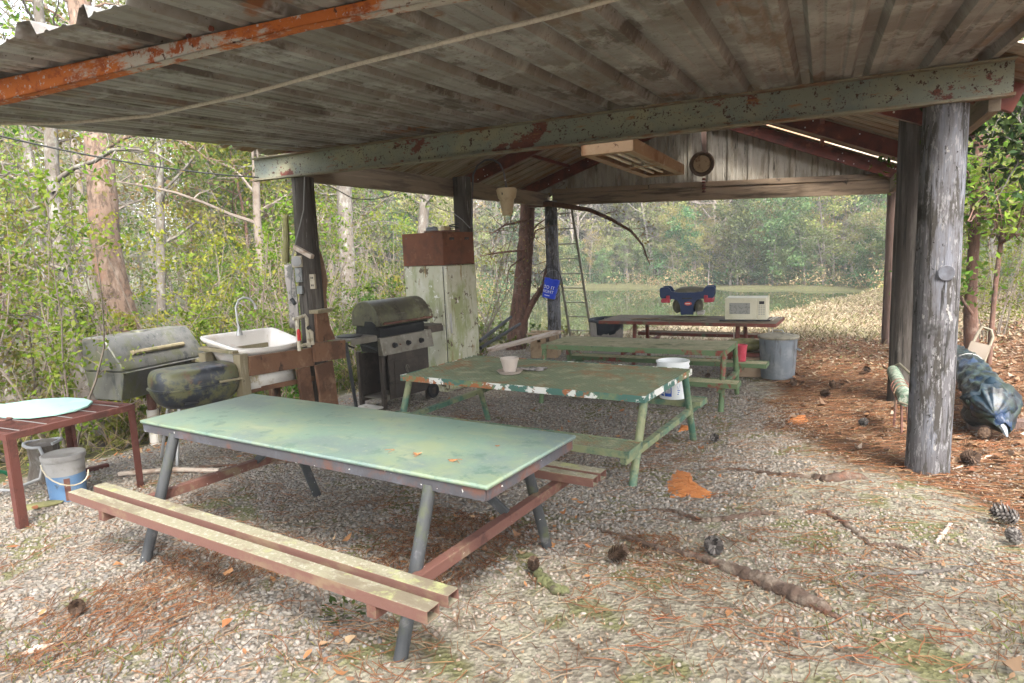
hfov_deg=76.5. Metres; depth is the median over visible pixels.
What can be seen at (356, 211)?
woodland tree
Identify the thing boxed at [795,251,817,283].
tree
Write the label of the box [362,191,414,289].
tree
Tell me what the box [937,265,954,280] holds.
tin lid
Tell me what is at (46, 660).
sprouting grass
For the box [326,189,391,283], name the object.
tree
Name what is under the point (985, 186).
woodland tree
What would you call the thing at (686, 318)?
olive mat
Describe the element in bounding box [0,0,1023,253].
sky
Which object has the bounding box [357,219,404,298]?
thicket shrub
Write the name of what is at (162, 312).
thicket shrub
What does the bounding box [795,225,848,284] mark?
tree
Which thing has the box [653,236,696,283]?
tree
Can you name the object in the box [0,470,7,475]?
green hose
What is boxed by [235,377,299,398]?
shrub
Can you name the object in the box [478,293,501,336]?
thicket shrub
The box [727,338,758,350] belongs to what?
olive cushion
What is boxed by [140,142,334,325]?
woodland tree
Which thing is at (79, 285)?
bare tree
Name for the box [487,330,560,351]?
weathered plank
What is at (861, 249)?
tree
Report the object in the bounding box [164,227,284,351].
thicket shrub
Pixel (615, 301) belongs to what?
pond water
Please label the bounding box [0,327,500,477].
dry stalks
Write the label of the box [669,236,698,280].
tree
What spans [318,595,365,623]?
weed
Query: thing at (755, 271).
tree
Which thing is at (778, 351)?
galvanised bin
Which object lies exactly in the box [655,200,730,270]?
tree
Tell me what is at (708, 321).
picnic table
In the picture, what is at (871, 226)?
tree
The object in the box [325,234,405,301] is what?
thicket shrub
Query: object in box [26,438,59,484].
bucket
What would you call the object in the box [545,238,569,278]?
tree
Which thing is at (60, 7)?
tall tree
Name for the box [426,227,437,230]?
glass jar
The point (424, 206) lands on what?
grey tree
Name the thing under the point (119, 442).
shrub
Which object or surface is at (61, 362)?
thicket shrub
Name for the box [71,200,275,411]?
thicket shrub
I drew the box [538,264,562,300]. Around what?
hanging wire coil
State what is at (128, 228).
tree
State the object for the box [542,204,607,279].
bare tree
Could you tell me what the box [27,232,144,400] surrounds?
thicket shrub
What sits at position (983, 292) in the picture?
thicket shrub
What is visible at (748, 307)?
microwave oven
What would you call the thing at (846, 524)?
tree root
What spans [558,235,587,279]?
tree
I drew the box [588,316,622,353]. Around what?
lined bin
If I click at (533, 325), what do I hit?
shrub
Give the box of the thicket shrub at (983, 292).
[960,201,1021,309]
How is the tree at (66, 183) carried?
on the ground at (698, 652)
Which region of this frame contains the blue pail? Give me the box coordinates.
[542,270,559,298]
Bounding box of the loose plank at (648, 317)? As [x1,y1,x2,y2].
[631,317,666,318]
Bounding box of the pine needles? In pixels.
[0,320,1023,682]
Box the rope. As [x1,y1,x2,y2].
[0,0,618,124]
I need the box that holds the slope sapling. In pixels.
[963,112,1023,364]
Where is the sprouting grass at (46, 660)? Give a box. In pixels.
[0,434,1023,682]
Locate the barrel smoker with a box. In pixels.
[82,326,203,445]
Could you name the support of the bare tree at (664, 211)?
on the ground at (698, 652)
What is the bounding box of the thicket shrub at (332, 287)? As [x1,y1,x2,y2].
[226,223,376,363]
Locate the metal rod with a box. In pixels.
[424,230,459,232]
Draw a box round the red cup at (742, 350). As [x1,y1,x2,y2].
[738,344,747,361]
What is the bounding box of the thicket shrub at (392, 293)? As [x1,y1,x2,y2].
[327,280,398,377]
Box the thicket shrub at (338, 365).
[279,315,353,386]
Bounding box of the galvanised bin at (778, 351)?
[757,329,800,379]
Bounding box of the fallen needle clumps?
[0,466,1023,682]
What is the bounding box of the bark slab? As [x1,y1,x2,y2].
[10,500,63,511]
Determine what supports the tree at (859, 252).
on the ground at (698, 652)
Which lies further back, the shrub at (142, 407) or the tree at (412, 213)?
the tree at (412, 213)
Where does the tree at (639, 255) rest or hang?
on the ground at (698, 652)
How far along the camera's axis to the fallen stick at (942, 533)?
3.46 m
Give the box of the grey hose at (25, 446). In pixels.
[0,437,62,491]
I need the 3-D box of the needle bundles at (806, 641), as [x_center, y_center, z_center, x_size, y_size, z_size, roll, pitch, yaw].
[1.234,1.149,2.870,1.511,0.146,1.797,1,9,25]
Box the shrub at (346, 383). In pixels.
[336,362,357,390]
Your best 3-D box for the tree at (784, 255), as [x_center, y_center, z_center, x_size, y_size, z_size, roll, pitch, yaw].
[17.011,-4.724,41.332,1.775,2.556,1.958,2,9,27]
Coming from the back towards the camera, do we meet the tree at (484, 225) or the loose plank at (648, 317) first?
the tree at (484, 225)
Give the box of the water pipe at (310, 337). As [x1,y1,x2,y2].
[292,314,313,350]
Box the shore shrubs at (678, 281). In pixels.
[476,250,883,300]
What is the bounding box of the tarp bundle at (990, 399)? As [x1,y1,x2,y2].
[956,345,1023,437]
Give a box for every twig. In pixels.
[165,621,244,657]
[199,461,294,467]
[560,594,579,600]
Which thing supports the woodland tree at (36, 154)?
on the ground at (698, 652)
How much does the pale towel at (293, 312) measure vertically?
0.741 m
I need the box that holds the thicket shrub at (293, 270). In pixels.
[217,189,375,337]
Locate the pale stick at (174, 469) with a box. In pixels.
[118,467,219,475]
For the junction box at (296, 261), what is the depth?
6.85 m
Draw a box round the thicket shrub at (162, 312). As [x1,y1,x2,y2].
[123,244,240,351]
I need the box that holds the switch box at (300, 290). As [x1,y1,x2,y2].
[296,286,303,293]
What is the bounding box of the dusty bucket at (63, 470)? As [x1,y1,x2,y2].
[39,447,88,502]
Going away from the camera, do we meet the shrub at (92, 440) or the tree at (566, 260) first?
the shrub at (92, 440)
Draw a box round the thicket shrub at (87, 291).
[0,242,148,377]
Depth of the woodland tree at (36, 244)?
26.60 m
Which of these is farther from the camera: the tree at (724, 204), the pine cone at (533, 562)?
the tree at (724, 204)
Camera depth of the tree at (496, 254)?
48.75 m
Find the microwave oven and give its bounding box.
[725,296,769,319]
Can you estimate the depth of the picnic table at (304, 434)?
3.29 m
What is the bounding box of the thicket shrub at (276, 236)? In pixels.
[227,186,338,336]
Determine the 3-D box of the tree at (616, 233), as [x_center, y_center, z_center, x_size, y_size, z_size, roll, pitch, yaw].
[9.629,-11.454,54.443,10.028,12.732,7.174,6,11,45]
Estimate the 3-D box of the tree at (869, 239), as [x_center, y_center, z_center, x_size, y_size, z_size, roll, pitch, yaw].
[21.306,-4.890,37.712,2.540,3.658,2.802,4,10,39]
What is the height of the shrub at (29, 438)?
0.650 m
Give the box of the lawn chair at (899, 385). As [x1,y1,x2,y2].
[887,363,909,433]
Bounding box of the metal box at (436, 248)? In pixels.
[402,232,473,265]
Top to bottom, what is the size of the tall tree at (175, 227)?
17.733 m
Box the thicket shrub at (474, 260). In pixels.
[398,249,489,295]
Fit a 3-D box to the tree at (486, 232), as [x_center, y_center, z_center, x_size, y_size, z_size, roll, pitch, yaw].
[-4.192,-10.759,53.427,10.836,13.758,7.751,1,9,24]
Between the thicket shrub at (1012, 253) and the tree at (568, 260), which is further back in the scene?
the tree at (568, 260)
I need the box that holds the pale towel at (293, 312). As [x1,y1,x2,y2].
[284,264,299,328]
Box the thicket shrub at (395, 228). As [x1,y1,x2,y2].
[330,197,450,298]
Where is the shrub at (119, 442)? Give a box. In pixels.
[79,418,146,453]
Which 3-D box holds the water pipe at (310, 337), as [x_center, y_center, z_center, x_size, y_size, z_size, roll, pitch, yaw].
[-2.126,-0.096,6.623,0.076,0.367,0.223,1,9,25]
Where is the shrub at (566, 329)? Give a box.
[545,322,570,334]
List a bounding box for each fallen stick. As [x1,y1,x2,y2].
[934,523,952,543]
[952,454,993,469]
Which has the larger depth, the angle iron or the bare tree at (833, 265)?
the bare tree at (833, 265)
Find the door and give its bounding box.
[394,355,425,395]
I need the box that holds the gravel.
[0,343,851,682]
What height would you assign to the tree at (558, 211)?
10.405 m
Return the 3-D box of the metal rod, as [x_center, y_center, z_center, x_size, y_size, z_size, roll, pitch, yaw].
[-0.989,-1.553,9.139,0.505,0.024,0.024,-2,8,3]
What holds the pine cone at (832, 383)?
on the ground at (698, 652)
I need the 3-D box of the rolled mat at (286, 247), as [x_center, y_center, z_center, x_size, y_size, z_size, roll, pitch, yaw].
[-2.492,-1.127,7.129,0.123,0.516,0.080,1,9,25]
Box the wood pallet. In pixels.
[526,330,563,357]
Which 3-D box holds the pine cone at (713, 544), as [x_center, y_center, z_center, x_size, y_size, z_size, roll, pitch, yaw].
[1.083,1.095,3.492,0.106,0.106,0.122,-2,-2,6]
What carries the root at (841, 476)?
on the ground at (698, 652)
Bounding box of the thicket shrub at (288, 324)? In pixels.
[225,276,354,344]
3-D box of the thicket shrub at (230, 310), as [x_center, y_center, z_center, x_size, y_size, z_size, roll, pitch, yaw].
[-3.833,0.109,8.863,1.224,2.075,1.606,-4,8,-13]
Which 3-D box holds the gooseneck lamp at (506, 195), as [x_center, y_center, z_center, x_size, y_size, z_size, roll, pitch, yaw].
[-0.282,-2.148,9.361,0.753,0.959,0.300,1,9,25]
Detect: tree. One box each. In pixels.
[0,0,172,403]
[0,0,188,446]
[0,0,194,335]
[0,1,81,397]
[0,125,84,317]
[0,125,90,325]
[0,125,143,256]
[0,135,43,276]
[0,160,72,342]
[2,131,172,284]
[18,0,250,326]
[18,131,115,270]
[19,152,131,302]
[22,161,86,307]
[24,133,135,315]
[28,0,190,310]
[38,7,155,259]
[38,141,366,327]
[45,0,212,314]
[69,134,155,267]
[70,139,150,269]
[80,138,210,299]
[112,136,276,319]
[113,136,250,314]
[115,142,170,296]
[116,163,171,288]
[117,137,320,314]
[119,137,231,310]
[120,155,242,335]
[136,138,183,295]
[137,141,334,290]
[138,188,243,314]
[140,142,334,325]
[140,169,200,290]
[143,141,212,299]
[164,147,292,269]
[171,150,290,295]
[174,141,371,318]
[183,154,336,317]
[191,154,336,294]
[201,152,337,314]
[220,154,359,357]
[228,185,399,331]
[235,211,245,315]
[238,156,291,309]
[241,179,336,268]
[252,187,380,324]
[273,183,418,297]
[314,184,417,242]
[315,185,417,252]
[318,188,365,305]
[324,188,396,252]
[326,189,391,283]
[330,187,417,281]
[332,185,453,232]
[333,190,401,280]
[358,188,388,293]
[362,189,415,287]
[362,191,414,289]
[366,189,413,275]
[384,201,436,285]
[387,203,451,291]
[390,192,452,233]
[391,192,488,225]
[394,193,482,270]
[415,197,488,275]
[439,198,500,270]
[442,197,516,286]
[444,197,518,268]
[445,198,519,282]
[473,179,663,349]
[473,200,520,259]
[473,201,515,280]
[474,201,544,285]
[476,200,544,285]
[477,232,507,279]
[487,251,505,281]
[489,196,569,272]
[490,240,516,282]
[508,252,516,282]
[509,207,565,277]
[514,197,592,264]
[517,207,560,277]
[532,215,566,272]
[533,247,559,281]
[534,204,594,267]
[535,205,583,248]
[537,235,571,270]
[541,205,602,268]
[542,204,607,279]
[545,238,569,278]
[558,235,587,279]
[558,245,572,284]
[560,246,576,281]
[561,204,607,270]
[566,204,600,268]
[566,241,594,278]
[575,203,640,271]
[577,201,691,276]
[577,253,593,275]
[579,226,603,280]
[580,204,630,263]
[582,204,631,271]
[590,235,621,281]
[591,247,613,282]
[592,236,626,278]
[601,201,675,274]
[612,224,645,280]
[614,202,657,272]
[617,235,646,275]
[621,201,701,276]
[622,201,704,273]
[625,244,657,279]
[626,201,702,266]
[627,246,652,280]
[631,202,666,272]
[643,240,669,282]
[644,203,706,283]
[649,200,710,276]
[653,204,701,270]
[653,218,701,274]
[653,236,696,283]
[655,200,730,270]
[656,202,699,269]
[657,200,728,270]
[657,201,705,277]
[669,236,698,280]
[685,219,726,284]
[690,200,734,275]
[697,199,731,251]
[699,206,735,280]
[700,245,720,282]
[701,197,789,284]
[703,256,719,282]
[705,216,765,284]
[706,199,732,267]
[711,198,769,279]
[713,235,742,277]
[721,198,794,280]
[725,230,756,283]
[733,233,760,283]
[734,236,762,283]
[739,196,839,252]
[743,247,765,281]
[745,197,815,284]
[746,198,792,264]
[750,238,785,284]
[752,238,796,284]
[754,197,819,279]
[758,229,797,284]
[759,198,806,272]
[765,247,794,284]
[767,196,836,249]
[775,211,832,284]
[784,224,832,283]
[794,195,866,280]
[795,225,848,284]
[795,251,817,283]
[808,196,858,280]
[811,194,869,276]
[812,195,886,280]
[819,195,881,267]
[821,198,880,266]
[822,194,886,281]
[822,199,876,273]
[825,204,885,282]
[840,243,874,285]
[848,202,886,273]
[850,227,884,285]
[860,219,884,280]
[868,37,1023,347]
[868,210,885,275]
[874,222,885,257]
[919,92,1023,233]
[961,175,1021,267]
[963,129,1019,242]
[967,139,1022,276]
[968,113,1023,305]
[968,114,1020,295]
[983,126,1023,283]
[997,221,1022,269]
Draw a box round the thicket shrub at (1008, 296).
[960,173,1023,335]
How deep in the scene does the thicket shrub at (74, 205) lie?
10.04 m
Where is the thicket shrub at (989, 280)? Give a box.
[978,254,1010,303]
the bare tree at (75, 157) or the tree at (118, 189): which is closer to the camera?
the bare tree at (75, 157)
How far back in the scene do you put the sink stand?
6.64 m
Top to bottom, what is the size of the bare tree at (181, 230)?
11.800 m
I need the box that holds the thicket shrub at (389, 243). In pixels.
[377,213,431,297]
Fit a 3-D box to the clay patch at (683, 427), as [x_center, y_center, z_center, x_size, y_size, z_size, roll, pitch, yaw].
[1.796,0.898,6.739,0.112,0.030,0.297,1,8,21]
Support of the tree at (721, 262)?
on the ground at (698, 652)
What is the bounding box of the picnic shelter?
[0,0,1023,474]
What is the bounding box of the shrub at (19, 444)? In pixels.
[0,430,54,462]
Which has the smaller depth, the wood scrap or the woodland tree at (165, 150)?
the wood scrap
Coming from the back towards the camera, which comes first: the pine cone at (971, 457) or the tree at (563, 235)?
the tree at (563, 235)
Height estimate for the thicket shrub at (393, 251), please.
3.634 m
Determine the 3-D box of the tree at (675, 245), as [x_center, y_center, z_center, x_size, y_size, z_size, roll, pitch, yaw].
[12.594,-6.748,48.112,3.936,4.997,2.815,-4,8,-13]
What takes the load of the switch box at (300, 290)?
attached to the picnic shelter
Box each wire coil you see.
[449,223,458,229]
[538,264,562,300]
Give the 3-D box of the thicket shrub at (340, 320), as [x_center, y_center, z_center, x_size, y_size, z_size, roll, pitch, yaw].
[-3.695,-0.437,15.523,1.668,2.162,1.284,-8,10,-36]
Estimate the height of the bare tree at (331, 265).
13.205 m
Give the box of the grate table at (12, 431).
[0,397,143,528]
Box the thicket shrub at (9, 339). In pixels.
[0,186,51,364]
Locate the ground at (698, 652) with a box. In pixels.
[0,204,1023,682]
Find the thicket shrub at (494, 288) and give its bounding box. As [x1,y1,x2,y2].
[424,222,512,341]
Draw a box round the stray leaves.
[3,351,1009,680]
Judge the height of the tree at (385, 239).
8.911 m
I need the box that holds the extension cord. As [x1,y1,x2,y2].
[290,176,304,307]
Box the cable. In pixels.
[0,135,258,177]
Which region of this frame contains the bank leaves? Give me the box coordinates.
[582,289,1023,390]
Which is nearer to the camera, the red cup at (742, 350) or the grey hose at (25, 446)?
the grey hose at (25, 446)
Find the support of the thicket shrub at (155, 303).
on the ground at (698, 652)
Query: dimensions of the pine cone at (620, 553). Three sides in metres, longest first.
0.112 x 0.098 x 0.098 m
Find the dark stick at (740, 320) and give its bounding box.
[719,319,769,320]
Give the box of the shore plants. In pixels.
[855,274,883,294]
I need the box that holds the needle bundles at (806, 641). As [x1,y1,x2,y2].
[596,524,1001,682]
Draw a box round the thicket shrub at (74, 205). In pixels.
[0,146,95,400]
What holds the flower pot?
on the picnic table at (487, 367)
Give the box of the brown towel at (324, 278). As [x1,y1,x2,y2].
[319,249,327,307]
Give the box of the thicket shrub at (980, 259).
[979,247,1023,289]
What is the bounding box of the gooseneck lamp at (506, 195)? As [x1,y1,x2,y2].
[471,159,516,227]
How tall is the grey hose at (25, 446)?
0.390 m
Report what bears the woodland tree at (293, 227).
on the ground at (698, 652)
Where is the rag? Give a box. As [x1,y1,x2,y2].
[517,366,547,370]
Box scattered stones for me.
[288,396,1023,682]
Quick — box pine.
[0,0,249,419]
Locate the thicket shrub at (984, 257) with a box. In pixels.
[960,224,1007,291]
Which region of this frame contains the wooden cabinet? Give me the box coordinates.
[404,264,479,391]
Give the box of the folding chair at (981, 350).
[967,326,994,361]
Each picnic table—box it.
[68,394,605,662]
[395,355,706,486]
[525,336,768,411]
[599,315,784,364]
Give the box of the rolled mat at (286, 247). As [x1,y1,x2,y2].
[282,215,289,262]
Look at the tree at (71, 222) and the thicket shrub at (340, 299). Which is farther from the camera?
the tree at (71, 222)
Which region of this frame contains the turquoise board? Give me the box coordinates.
[0,397,92,421]
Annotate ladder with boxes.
[557,209,590,335]
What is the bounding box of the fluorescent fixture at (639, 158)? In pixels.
[581,137,683,177]
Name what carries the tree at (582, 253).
on the ground at (698, 652)
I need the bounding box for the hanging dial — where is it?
[689,132,714,176]
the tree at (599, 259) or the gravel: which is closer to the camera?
the gravel
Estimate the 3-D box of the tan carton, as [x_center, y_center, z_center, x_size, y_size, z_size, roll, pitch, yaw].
[3.404,0.347,9.218,0.360,0.280,0.260,1,8,20]
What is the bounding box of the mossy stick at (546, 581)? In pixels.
[526,563,569,595]
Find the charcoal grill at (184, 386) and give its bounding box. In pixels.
[146,360,243,465]
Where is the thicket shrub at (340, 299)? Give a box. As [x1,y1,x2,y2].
[328,266,370,330]
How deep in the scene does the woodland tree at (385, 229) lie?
32.32 m
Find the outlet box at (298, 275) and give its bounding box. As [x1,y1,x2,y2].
[295,268,302,281]
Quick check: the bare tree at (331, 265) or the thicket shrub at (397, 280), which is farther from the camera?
the bare tree at (331, 265)
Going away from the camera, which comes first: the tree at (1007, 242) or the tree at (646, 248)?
the tree at (1007, 242)
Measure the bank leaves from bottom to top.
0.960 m
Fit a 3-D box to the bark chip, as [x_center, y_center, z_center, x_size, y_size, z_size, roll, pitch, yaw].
[-2.131,1.388,2.936,0.148,0.036,0.043,-7,9,-31]
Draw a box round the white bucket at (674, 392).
[656,357,689,399]
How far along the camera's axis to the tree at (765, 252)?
41.44 m
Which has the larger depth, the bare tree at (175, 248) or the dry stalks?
the bare tree at (175, 248)
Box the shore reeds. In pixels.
[476,247,884,297]
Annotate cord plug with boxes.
[290,298,296,304]
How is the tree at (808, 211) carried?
on the ground at (698, 652)
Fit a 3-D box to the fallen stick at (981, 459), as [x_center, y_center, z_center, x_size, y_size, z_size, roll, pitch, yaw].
[3.470,0.902,4.876,0.570,0.030,0.032,-6,9,-27]
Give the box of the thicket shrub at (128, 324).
[40,311,145,437]
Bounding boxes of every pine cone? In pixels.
[67,599,85,614]
[527,555,539,570]
[607,543,628,561]
[704,535,723,555]
[710,433,719,441]
[790,379,797,385]
[820,389,830,396]
[829,380,836,388]
[858,417,868,425]
[863,366,870,372]
[960,449,981,464]
[977,427,991,438]
[989,503,1019,524]
[1004,526,1022,544]
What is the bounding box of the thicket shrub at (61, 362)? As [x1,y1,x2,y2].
[0,165,153,472]
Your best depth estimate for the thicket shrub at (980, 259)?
17.41 m
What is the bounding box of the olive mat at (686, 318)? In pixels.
[659,317,706,320]
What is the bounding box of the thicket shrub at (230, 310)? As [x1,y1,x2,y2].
[169,274,270,393]
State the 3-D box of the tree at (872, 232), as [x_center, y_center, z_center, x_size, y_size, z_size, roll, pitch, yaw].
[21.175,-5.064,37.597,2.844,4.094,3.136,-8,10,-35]
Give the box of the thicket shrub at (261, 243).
[195,182,342,340]
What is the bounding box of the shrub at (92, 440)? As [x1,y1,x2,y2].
[81,416,145,452]
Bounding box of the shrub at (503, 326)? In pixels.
[478,320,508,341]
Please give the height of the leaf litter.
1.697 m
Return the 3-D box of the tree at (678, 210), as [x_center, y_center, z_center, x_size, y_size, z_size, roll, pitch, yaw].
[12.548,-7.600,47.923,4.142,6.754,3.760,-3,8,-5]
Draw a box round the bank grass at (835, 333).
[518,284,1023,354]
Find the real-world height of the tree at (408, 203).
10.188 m
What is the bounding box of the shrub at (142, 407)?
[139,404,189,414]
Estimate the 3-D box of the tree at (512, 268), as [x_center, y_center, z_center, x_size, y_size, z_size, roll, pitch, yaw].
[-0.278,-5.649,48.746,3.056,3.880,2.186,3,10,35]
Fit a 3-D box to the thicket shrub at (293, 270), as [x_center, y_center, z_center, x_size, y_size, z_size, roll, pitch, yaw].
[-3.577,-0.798,10.737,2.149,3.545,2.736,0,8,15]
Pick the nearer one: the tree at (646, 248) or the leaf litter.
the leaf litter
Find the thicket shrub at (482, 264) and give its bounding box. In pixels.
[400,243,510,337]
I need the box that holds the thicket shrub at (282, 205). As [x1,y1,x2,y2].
[150,183,354,398]
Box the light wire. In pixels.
[325,184,469,227]
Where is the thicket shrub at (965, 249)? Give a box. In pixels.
[961,230,986,275]
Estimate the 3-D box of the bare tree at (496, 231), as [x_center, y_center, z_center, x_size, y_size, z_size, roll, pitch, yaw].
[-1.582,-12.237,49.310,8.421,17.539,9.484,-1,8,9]
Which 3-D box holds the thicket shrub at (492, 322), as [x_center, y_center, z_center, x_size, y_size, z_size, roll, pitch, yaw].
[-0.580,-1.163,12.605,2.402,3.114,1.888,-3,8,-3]
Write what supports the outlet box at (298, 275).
attached to the picnic shelter
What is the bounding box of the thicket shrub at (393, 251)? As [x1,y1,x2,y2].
[317,200,403,298]
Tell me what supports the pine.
on the ground at (698, 652)
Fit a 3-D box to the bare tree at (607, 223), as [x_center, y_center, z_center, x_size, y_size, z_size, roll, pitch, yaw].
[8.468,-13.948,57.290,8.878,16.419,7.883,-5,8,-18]
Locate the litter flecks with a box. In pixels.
[380,387,1023,682]
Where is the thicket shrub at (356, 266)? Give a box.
[270,216,402,361]
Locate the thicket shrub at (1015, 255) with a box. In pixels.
[1000,168,1023,303]
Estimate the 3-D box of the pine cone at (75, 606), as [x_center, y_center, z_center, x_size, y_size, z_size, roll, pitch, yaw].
[-2.175,1.324,3.242,0.078,0.078,0.090,-8,4,-34]
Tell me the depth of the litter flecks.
3.13 m
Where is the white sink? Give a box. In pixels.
[200,296,301,361]
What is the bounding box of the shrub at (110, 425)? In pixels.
[89,395,181,444]
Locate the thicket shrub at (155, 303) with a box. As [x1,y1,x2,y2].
[139,214,272,331]
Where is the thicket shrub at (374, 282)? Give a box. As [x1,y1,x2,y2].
[361,276,387,300]
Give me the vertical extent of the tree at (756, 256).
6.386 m
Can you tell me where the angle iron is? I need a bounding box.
[86,463,108,471]
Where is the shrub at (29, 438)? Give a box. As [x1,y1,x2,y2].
[0,430,65,460]
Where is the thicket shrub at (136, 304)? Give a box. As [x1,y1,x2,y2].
[23,254,199,409]
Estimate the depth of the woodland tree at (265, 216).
19.20 m
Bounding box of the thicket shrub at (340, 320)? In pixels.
[329,284,371,326]
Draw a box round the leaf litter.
[743,292,1023,670]
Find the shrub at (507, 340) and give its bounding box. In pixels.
[499,331,529,348]
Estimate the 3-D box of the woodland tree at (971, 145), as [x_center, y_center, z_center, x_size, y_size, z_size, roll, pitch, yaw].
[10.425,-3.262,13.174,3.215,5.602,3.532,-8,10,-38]
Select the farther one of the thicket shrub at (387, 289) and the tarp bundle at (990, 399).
the thicket shrub at (387, 289)
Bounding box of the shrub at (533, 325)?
[529,322,540,336]
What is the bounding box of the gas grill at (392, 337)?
[332,296,442,409]
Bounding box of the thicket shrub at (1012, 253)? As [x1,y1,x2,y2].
[1005,228,1022,276]
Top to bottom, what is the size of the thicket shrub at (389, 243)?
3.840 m
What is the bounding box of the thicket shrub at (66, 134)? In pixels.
[0,127,127,403]
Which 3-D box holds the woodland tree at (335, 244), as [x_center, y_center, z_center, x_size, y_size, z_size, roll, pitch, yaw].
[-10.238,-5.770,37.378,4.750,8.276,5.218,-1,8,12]
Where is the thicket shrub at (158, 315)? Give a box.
[43,197,245,417]
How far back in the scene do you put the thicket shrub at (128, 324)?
7.72 m
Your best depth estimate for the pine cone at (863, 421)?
6.01 m
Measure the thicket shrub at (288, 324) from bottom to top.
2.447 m
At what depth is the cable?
6.16 m
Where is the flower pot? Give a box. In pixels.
[497,356,522,374]
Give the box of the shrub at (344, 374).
[332,359,357,382]
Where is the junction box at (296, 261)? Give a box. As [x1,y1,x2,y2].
[291,256,302,266]
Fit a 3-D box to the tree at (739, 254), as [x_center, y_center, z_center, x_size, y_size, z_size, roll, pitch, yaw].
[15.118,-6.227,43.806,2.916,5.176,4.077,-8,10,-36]
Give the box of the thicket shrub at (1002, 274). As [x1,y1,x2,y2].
[985,243,1019,289]
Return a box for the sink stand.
[198,308,345,446]
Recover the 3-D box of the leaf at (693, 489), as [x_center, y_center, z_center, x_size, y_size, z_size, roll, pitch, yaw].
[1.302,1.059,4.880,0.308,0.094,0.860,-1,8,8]
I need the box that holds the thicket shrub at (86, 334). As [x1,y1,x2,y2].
[11,296,143,436]
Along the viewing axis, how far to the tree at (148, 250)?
50.72 m
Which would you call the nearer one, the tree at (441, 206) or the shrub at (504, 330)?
the shrub at (504, 330)
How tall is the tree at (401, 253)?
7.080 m
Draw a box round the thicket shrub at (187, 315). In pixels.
[172,303,236,412]
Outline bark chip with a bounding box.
[21,643,60,655]
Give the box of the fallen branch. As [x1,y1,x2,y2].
[859,562,978,576]
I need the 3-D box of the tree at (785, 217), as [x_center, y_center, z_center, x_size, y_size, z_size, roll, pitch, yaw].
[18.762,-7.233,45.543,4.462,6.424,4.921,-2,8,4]
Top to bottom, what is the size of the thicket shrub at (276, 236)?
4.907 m
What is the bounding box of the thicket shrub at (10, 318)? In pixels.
[0,249,38,401]
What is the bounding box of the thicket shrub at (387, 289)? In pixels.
[347,213,403,298]
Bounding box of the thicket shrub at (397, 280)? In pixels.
[384,275,404,296]
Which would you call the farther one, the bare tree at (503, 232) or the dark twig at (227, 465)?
the bare tree at (503, 232)
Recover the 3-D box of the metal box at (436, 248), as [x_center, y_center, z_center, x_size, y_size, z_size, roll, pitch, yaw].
[-1.063,-1.349,9.468,0.787,0.460,0.706,3,10,34]
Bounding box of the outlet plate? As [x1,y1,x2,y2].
[309,274,316,288]
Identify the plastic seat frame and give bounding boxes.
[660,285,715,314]
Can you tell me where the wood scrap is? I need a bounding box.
[293,245,313,258]
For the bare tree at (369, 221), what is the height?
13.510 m
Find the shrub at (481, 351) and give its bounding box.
[479,337,492,355]
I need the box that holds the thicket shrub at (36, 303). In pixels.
[0,171,124,402]
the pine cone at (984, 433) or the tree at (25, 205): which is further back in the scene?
the tree at (25, 205)
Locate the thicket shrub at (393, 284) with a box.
[332,258,400,362]
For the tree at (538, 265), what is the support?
on the ground at (698, 652)
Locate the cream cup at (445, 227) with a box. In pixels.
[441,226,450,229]
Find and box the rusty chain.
[702,178,705,192]
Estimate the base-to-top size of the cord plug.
0.081 m
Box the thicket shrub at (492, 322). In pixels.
[418,202,539,352]
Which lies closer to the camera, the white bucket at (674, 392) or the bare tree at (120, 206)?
the white bucket at (674, 392)
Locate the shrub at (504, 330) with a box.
[479,321,507,338]
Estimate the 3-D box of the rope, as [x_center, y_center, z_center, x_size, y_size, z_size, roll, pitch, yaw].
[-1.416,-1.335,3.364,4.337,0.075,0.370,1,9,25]
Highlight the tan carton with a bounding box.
[739,357,760,376]
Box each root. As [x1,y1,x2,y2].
[597,528,841,619]
[653,507,787,522]
[702,467,868,481]
[804,509,921,555]
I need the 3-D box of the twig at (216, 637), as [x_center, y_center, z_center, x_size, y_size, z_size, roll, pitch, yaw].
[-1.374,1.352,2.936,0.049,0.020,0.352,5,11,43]
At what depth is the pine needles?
4.46 m
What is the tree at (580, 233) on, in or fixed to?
on the ground at (698, 652)
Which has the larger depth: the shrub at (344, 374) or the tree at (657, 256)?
the tree at (657, 256)
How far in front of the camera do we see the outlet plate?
6.90 m
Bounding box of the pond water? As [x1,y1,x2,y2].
[477,288,863,335]
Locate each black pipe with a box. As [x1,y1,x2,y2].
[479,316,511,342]
[479,323,520,349]
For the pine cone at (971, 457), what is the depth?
4.78 m
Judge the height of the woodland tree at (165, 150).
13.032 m
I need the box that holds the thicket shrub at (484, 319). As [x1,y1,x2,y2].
[447,205,541,336]
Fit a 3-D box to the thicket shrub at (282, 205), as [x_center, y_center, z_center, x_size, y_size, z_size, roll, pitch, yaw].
[-3.620,-0.550,9.388,2.803,3.306,2.140,-4,8,-12]
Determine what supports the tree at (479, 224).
on the ground at (698, 652)

